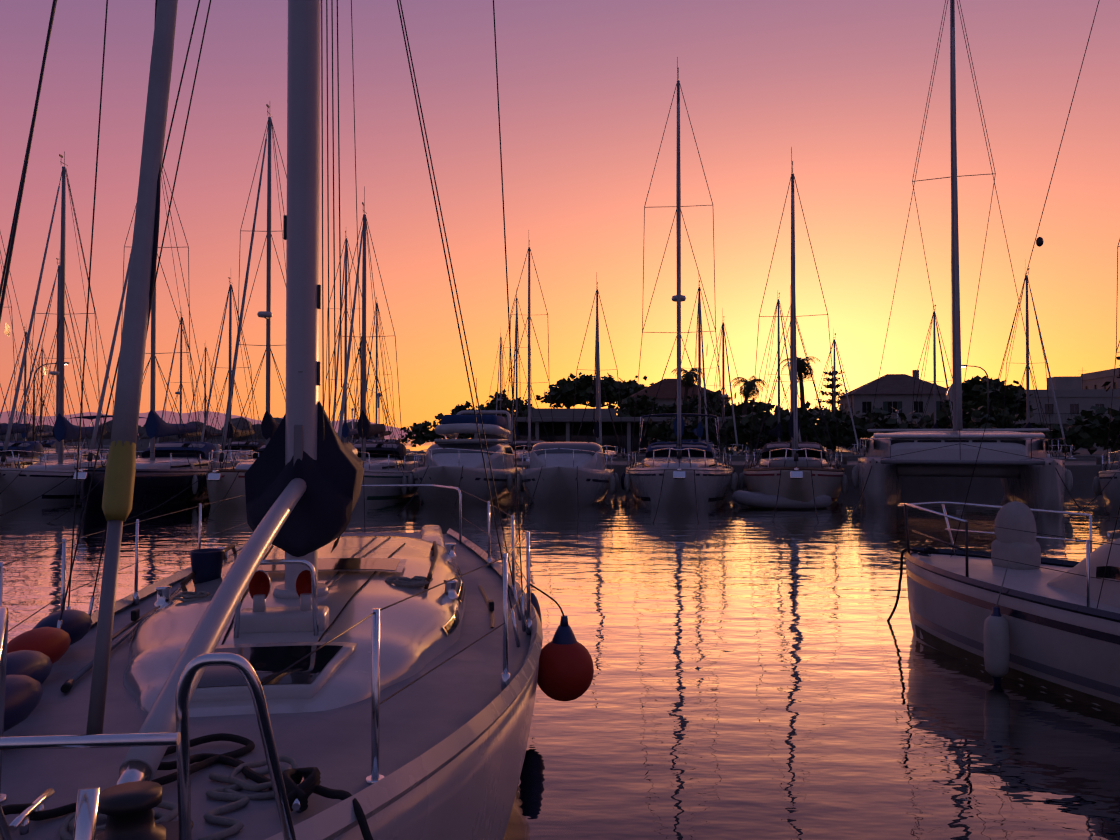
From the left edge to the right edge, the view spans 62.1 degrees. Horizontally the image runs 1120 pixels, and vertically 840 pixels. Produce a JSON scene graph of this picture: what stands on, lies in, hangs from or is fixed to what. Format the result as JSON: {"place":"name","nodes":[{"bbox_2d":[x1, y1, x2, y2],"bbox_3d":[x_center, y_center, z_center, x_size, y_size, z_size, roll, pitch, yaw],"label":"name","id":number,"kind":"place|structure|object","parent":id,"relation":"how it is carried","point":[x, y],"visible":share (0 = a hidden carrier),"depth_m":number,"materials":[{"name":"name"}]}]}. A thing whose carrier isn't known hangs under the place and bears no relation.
{"place":"outdoors","nodes":[
{"label":"outdoors","id":0,"kind":"place"},
{"bbox_2d":[0,410,446,437],"bbox_3d":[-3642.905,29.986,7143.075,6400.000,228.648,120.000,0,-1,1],"label":"mountain","id":1,"kind":"structure","parent":0,"point":[4,418],"depth_m":7153.87,"materials":[{"name":"blue"}]},
{"bbox_2d":[0,438,1119,839],"bbox_3d":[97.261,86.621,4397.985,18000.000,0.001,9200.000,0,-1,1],"label":"water","id":2,"kind":"structure","parent":0,"point":[758,674],"depth_m":8.59,"materials":[{"name":"liquid"}]},
{"bbox_2d":[0,327,76,451],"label":"yacht","id":3,"kind":"object","parent":2,"relation":"on","point":[45,444],"visible":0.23,"depth_m":71.82,"materials":[{"name":"black"}]},
{"bbox_2d":[0,232,77,468],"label":"yacht","id":4,"kind":"object","parent":2,"relation":"on","point":[17,444],"visible":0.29,"depth_m":35.70,"materials":[{"name":"black"}]},
{"bbox_2d":[16,341,89,449],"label":"yacht","id":5,"kind":"object","parent":2,"relation":"on","point":[66,442],"visible":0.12,"depth_m":96.03,"materials":[{"name":"black"}]},
{"bbox_2d":[13,258,111,460],"bbox_3d":[-28.331,-2.982,51.209,3.840,13.277,16.452,0,-1,1],"label":"yacht","id":6,"kind":"object","parent":2,"relation":"on","point":[55,456],"visible":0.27,"depth_m":52.26,"materials":[{"name":"black"}]},
{"bbox_2d":[0,151,149,505],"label":"yacht","id":7,"kind":"object","parent":2,"relation":"on","point":[19,486],"visible":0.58,"depth_m":31.99,"materials":[{"name":"white"}]},
{"bbox_2d":[0,166,252,523],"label":"sailboat","id":8,"kind":"object","parent":2,"relation":"on","point":[165,471],"visible":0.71,"depth_m":31.56,"materials":[{"name":"blue"}]},
{"bbox_2d":[156,311,220,449],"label":"yacht","id":9,"kind":"object","parent":2,"relation":"on","point":[199,434],"visible":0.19,"depth_m":70.49,"materials":[{"name":"black"}]},
{"bbox_2d":[0,417,384,450],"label":"hills","id":10,"kind":"structure","parent":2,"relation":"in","point":[143,437],"depth_m":121.73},
{"bbox_2d":[126,104,286,519],"bbox_3d":[-10.104,-3.989,30.922,3.724,14.513,16.217,0,-1,1],"label":"yacht","id":11,"kind":"object","parent":2,"relation":"on","point":[224,484],"visible":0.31,"depth_m":31.26,"materials":[{"name":"white wood"}]},
{"bbox_2d":[183,343,236,448],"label":"yacht","id":12,"kind":"object","parent":2,"relation":"on","point":[218,434],"visible":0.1,"depth_m":94.61,"materials":[{"name":"black"}]},
{"bbox_2d":[200,277,264,459],"bbox_3d":[-18.739,-2.534,51.078,3.777,12.376,16.177,0,-1,1],"label":"yacht","id":13,"kind":"object","parent":2,"relation":"on","point":[255,445],"visible":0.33,"depth_m":52.75,"materials":[{"name":"white"}]},
{"bbox_2d":[0,0,593,839],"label":"sailboat","id":14,"kind":"object","parent":2,"relation":"on","point":[300,664],"visible":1,"depth_m":3.99,"materials":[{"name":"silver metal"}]},
{"bbox_2d":[324,231,370,444],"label":"yacht","id":15,"kind":"object","parent":2,"relation":"on","point":[347,432],"visible":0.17,"depth_m":52.37,"materials":[{"name":"black"}]},
{"bbox_2d":[347,333,374,443],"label":"yacht","id":16,"kind":"object","parent":2,"relation":"on","point":[371,439],"visible":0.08,"depth_m":94.65,"materials":[{"name":"black"}]},
{"bbox_2d":[330,186,423,506],"bbox_3d":[-6.899,-2.493,30.930,3.580,11.521,14.602,0,-1,1],"label":"yacht","id":17,"kind":"object","parent":2,"relation":"on","point":[385,463],"visible":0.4,"depth_m":32.42,"materials":[{"name":"white"}]},
{"bbox_2d":[358,297,414,454],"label":"yacht","id":18,"kind":"object","parent":2,"relation":"on","point":[385,433],"visible":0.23,"depth_m":70.53,"materials":[{"name":"black"}]},
{"bbox_2d":[398,378,525,515],"bbox_3d":[-3.331,0.684,32.496,3.928,5.028,14.078,0,-1,1],"label":"cruiser","id":19,"kind":"object","parent":2,"relation":"on","point":[454,462],"visible":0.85,"depth_m":32.06,"materials":[{"name":"white plastic"}]},
{"bbox_2d":[488,332,511,415],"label":"yacht","id":20,"kind":"object","parent":2,"relation":"on","point":[501,366],"visible":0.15,"depth_m":93.25,"materials":[{"name":"black metal"}]},
{"bbox_2d":[500,288,534,443],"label":"yacht","id":21,"kind":"object","parent":2,"relation":"on","point":[517,433],"visible":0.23,"depth_m":70.67,"materials":[{"name":"black"}]},
{"bbox_2d":[503,240,554,460],"bbox_3d":[-1.814,-3.520,50.584,3.728,14.330,17.088,0,-1,1],"label":"yacht","id":22,"kind":"object","parent":2,"relation":"on","point":[523,446],"visible":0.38,"depth_m":51.94,"materials":[{"name":"black"}]},
{"bbox_2d":[515,442,618,516],"bbox_3d":[0.309,1.955,31.243,3.670,2.439,12.604,0,-1,1],"label":"cruiser","id":23,"kind":"object","parent":2,"relation":"on","point":[565,474],"visible":0.92,"depth_m":29.94,"materials":[{"name":"white plastic"}]},
{"bbox_2d":[571,272,626,457],"bbox_3d":[1.987,-2.310,50.444,3.817,11.904,13.360,0,-1,1],"label":"yacht","id":24,"kind":"object","parent":2,"relation":"on","point":[597,431],"visible":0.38,"depth_m":51.51,"materials":[{"name":"black metal"}]},
{"bbox_2d":[621,57,737,524],"bbox_3d":[4.355,-4.827,31.601,4.353,16.213,18.126,0,-1,1],"label":"sailboat","id":25,"kind":"object","parent":2,"relation":"in","point":[678,474],"visible":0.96,"depth_m":30.66,"materials":[{"name":"white"}]},
{"bbox_2d":[675,273,725,457],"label":"yacht","id":26,"kind":"object","parent":2,"relation":"on","point":[698,431],"visible":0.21,"depth_m":54.58,"materials":[{"name":"black"}]},
{"bbox_2d":[703,309,748,454],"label":"yacht","id":27,"kind":"object","parent":2,"relation":"on","point":[736,450],"visible":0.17,"depth_m":59.72,"materials":[{"name":"black metal"}]},
{"bbox_2d":[739,290,801,454],"bbox_3d":[13.174,-2.116,55.266,3.869,11.702,17.734,0,-1,1],"label":"yacht","id":28,"kind":"object","parent":2,"relation":"on","point":[777,431],"visible":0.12,"depth_m":56.66,"materials":[{"name":"black"}]},
{"bbox_2d":[732,490,831,508],"bbox_3d":[6.941,2.474,29.096,3.067,0.539,1.662,0,-1,1],"label":"tender","id":29,"kind":"object","parent":2,"relation":"on","point":[756,499],"visible":0.83,"depth_m":28.48,"materials":[{"name":"black plastic"}]},
{"bbox_2d":[738,147,847,523],"bbox_3d":[7.690,-3.122,31.348,3.801,12.795,17.277,0,-1,16],"label":"sailboat","id":30,"kind":"object","parent":2,"relation":"on","point":[794,469],"visible":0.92,"depth_m":30.37,"materials":[{"name":"white wood"}]},
{"bbox_2d":[805,333,863,455],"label":"yacht","id":31,"kind":"object","parent":2,"relation":"on","point":[843,452],"visible":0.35,"depth_m":60.22,"materials":[{"name":"black metal"}]},
{"bbox_2d":[891,305,952,428],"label":"yacht","id":32,"kind":"object","parent":2,"relation":"on","point":[934,385],"visible":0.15,"depth_m":55.72,"materials":[{"name":"black"}]},
{"bbox_2d":[846,0,1099,527],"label":"catamaran","id":33,"kind":"object","parent":2,"relation":"on","point":[1024,468],"visible":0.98,"depth_m":30.04,"materials":[{"name":"white plastic"}]},
{"bbox_2d":[887,0,1119,713],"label":"sailboat","id":34,"kind":"object","parent":2,"relation":"on","point":[1013,604],"visible":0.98,"depth_m":8.32,"materials":[{"name":"grey plastic"}]},
{"bbox_2d":[988,268,1072,462],"bbox_3d":[26.910,-2.859,52.169,3.798,13.069,15.892,0,-1,1],"label":"yacht","id":35,"kind":"object","parent":2,"relation":"on","point":[1027,424],"visible":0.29,"depth_m":53.60,"materials":[{"name":"black"}]},
{"bbox_2d":[1069,239,1119,516],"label":"yacht","id":36,"kind":"object","parent":2,"relation":"on","point":[1106,484],"visible":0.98,"depth_m":28.74,"materials":[{"name":"black"}]},
{"bbox_2d":[0,0,1119,430],"label":"sky","id":37,"kind":"structure","parent":0,"point":[586,88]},
{"bbox_2d":[94,444,1118,487],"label":"quay","id":38,"kind":"structure","parent":0,"point":[1084,475],"depth_m":40.52,"materials":[{"name":"concrete"}]},
{"bbox_2d":[32,362,69,440],"bbox_3d":[-33.253,-0.721,60.687,2.385,6.120,0.280,0,-1,1],"label":"lamp","id":39,"kind":"object","parent":38,"relation":"on","point":[33,429],"visible":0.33,"depth_m":60.68,"materials":[{"name":"grey metal"}]},
{"bbox_2d":[405,455,1119,460],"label":"quay wall","id":40,"kind":"structure","parent":0,"point":[855,458],"depth_m":47.87,"materials":[{"name":"concrete"}]},
{"bbox_2d":[405,446,1119,462],"bbox_3d":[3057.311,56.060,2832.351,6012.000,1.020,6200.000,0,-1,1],"label":"quay wall","id":41,"kind":"structure","parent":0,"point":[1084,451],"depth_m":69.86,"materials":[{"name":"concrete"}]},
{"bbox_2d":[450,401,490,438],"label":"broad tree","id":42,"kind":"object","parent":41,"relation":"on","point":[456,410],"visible":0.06,"depth_m":121.29,"materials":[{"name":"green plant"}]},
{"bbox_2d":[475,390,533,416],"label":"broad tree","id":43,"kind":"object","parent":41,"relation":"on","point":[491,405],"visible":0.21,"depth_m":118.84,"materials":[{"name":"green plant"}]},
{"bbox_2d":[536,372,653,407],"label":"stone pine tree","id":44,"kind":"object","parent":41,"relation":"on","point":[564,394],"visible":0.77,"depth_m":123.19,"materials":[{"name":"green plant"}]},
{"bbox_2d":[474,408,726,453],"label":"building","id":45,"kind":"structure","parent":41,"relation":"on","point":[563,422],"depth_m":70.23,"materials":[{"name":"concrete"},{"name":"plaster"}]},
{"bbox_2d":[398,409,829,446],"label":"hedge","id":46,"kind":"object","parent":41,"relation":"on","point":[418,431],"visible":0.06,"depth_m":110.58,"materials":[{"name":"green plant"}]},
{"bbox_2d":[616,390,676,416],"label":"broad tree","id":47,"kind":"object","parent":41,"relation":"on","point":[645,403],"visible":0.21,"depth_m":110.51,"materials":[{"name":"green plant"}]},
{"bbox_2d":[618,377,730,413],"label":"house","id":48,"kind":"structure","parent":41,"relation":"on","point":[666,394],"depth_m":116.02,"materials":[{"name":"brown concrete"}]},
{"bbox_2d":[671,367,702,412],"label":"palm","id":49,"kind":"object","parent":41,"relation":"on","point":[687,378],"visible":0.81,"depth_m":107.43,"materials":[{"name":"green plant"}]},
{"bbox_2d":[675,390,741,439],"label":"broad tree","id":50,"kind":"object","parent":41,"relation":"on","point":[728,410],"visible":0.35,"depth_m":102.72,"materials":[{"name":"green plant"}]},
{"bbox_2d":[731,375,767,414],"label":"palm","id":51,"kind":"object","parent":41,"relation":"on","point":[747,391],"visible":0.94,"depth_m":99.24,"materials":[{"name":"green plant"}]},
{"bbox_2d":[736,398,789,439],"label":"broad tree","id":52,"kind":"object","parent":41,"relation":"on","point":[751,405],"visible":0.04,"depth_m":103.60,"materials":[{"name":"green plant"}]},
{"bbox_2d":[780,356,819,441],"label":"palm","id":53,"kind":"object","parent":41,"relation":"on","point":[802,364],"visible":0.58,"depth_m":93.24,"materials":[{"name":"green plant"}]},
{"bbox_2d":[813,366,847,412],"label":"araucaria tree","id":54,"kind":"object","parent":41,"relation":"on","point":[830,385],"visible":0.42,"depth_m":120.94,"materials":[{"name":"green plant"}]},
{"bbox_2d":[644,401,1119,454],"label":"hedge","id":55,"kind":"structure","parent":41,"relation":"on","point":[1089,434],"depth_m":58.72,"materials":[{"name":"green plant"}]},
{"bbox_2d":[837,370,946,447],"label":"white house","id":56,"kind":"structure","parent":41,"relation":"on","point":[895,391],"depth_m":103.12,"materials":[{"name":"white paint"}]},
{"bbox_2d":[961,365,988,413],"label":"lamp","id":57,"kind":"object","parent":41,"relation":"on","point":[987,386],"visible":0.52,"depth_m":69.24,"materials":[{"name":"grey metal"}]},
{"bbox_2d":[936,375,1036,428],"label":"broad tree","id":58,"kind":"object","parent":41,"relation":"on","point":[975,392],"visible":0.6,"depth_m":75.19,"materials":[{"name":"green plant"}]},
{"bbox_2d":[971,373,1119,447],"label":"building","id":59,"kind":"structure","parent":41,"relation":"on","point":[1073,397],"depth_m":110.05,"materials":[{"name":"white paint"}]},
{"bbox_2d":[1081,365,1119,388],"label":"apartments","id":60,"kind":"structure","parent":41,"relation":"on","point":[1095,380],"depth_m":121.19,"materials":[{"name":"beige paint"}]},
{"bbox_2d":[1101,356,1119,398],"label":"tree","id":61,"kind":"object","parent":41,"relation":"on","point":[1106,383],"visible":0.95,"depth_m":58.43,"materials":[{"name":"green plant"}]}
]}

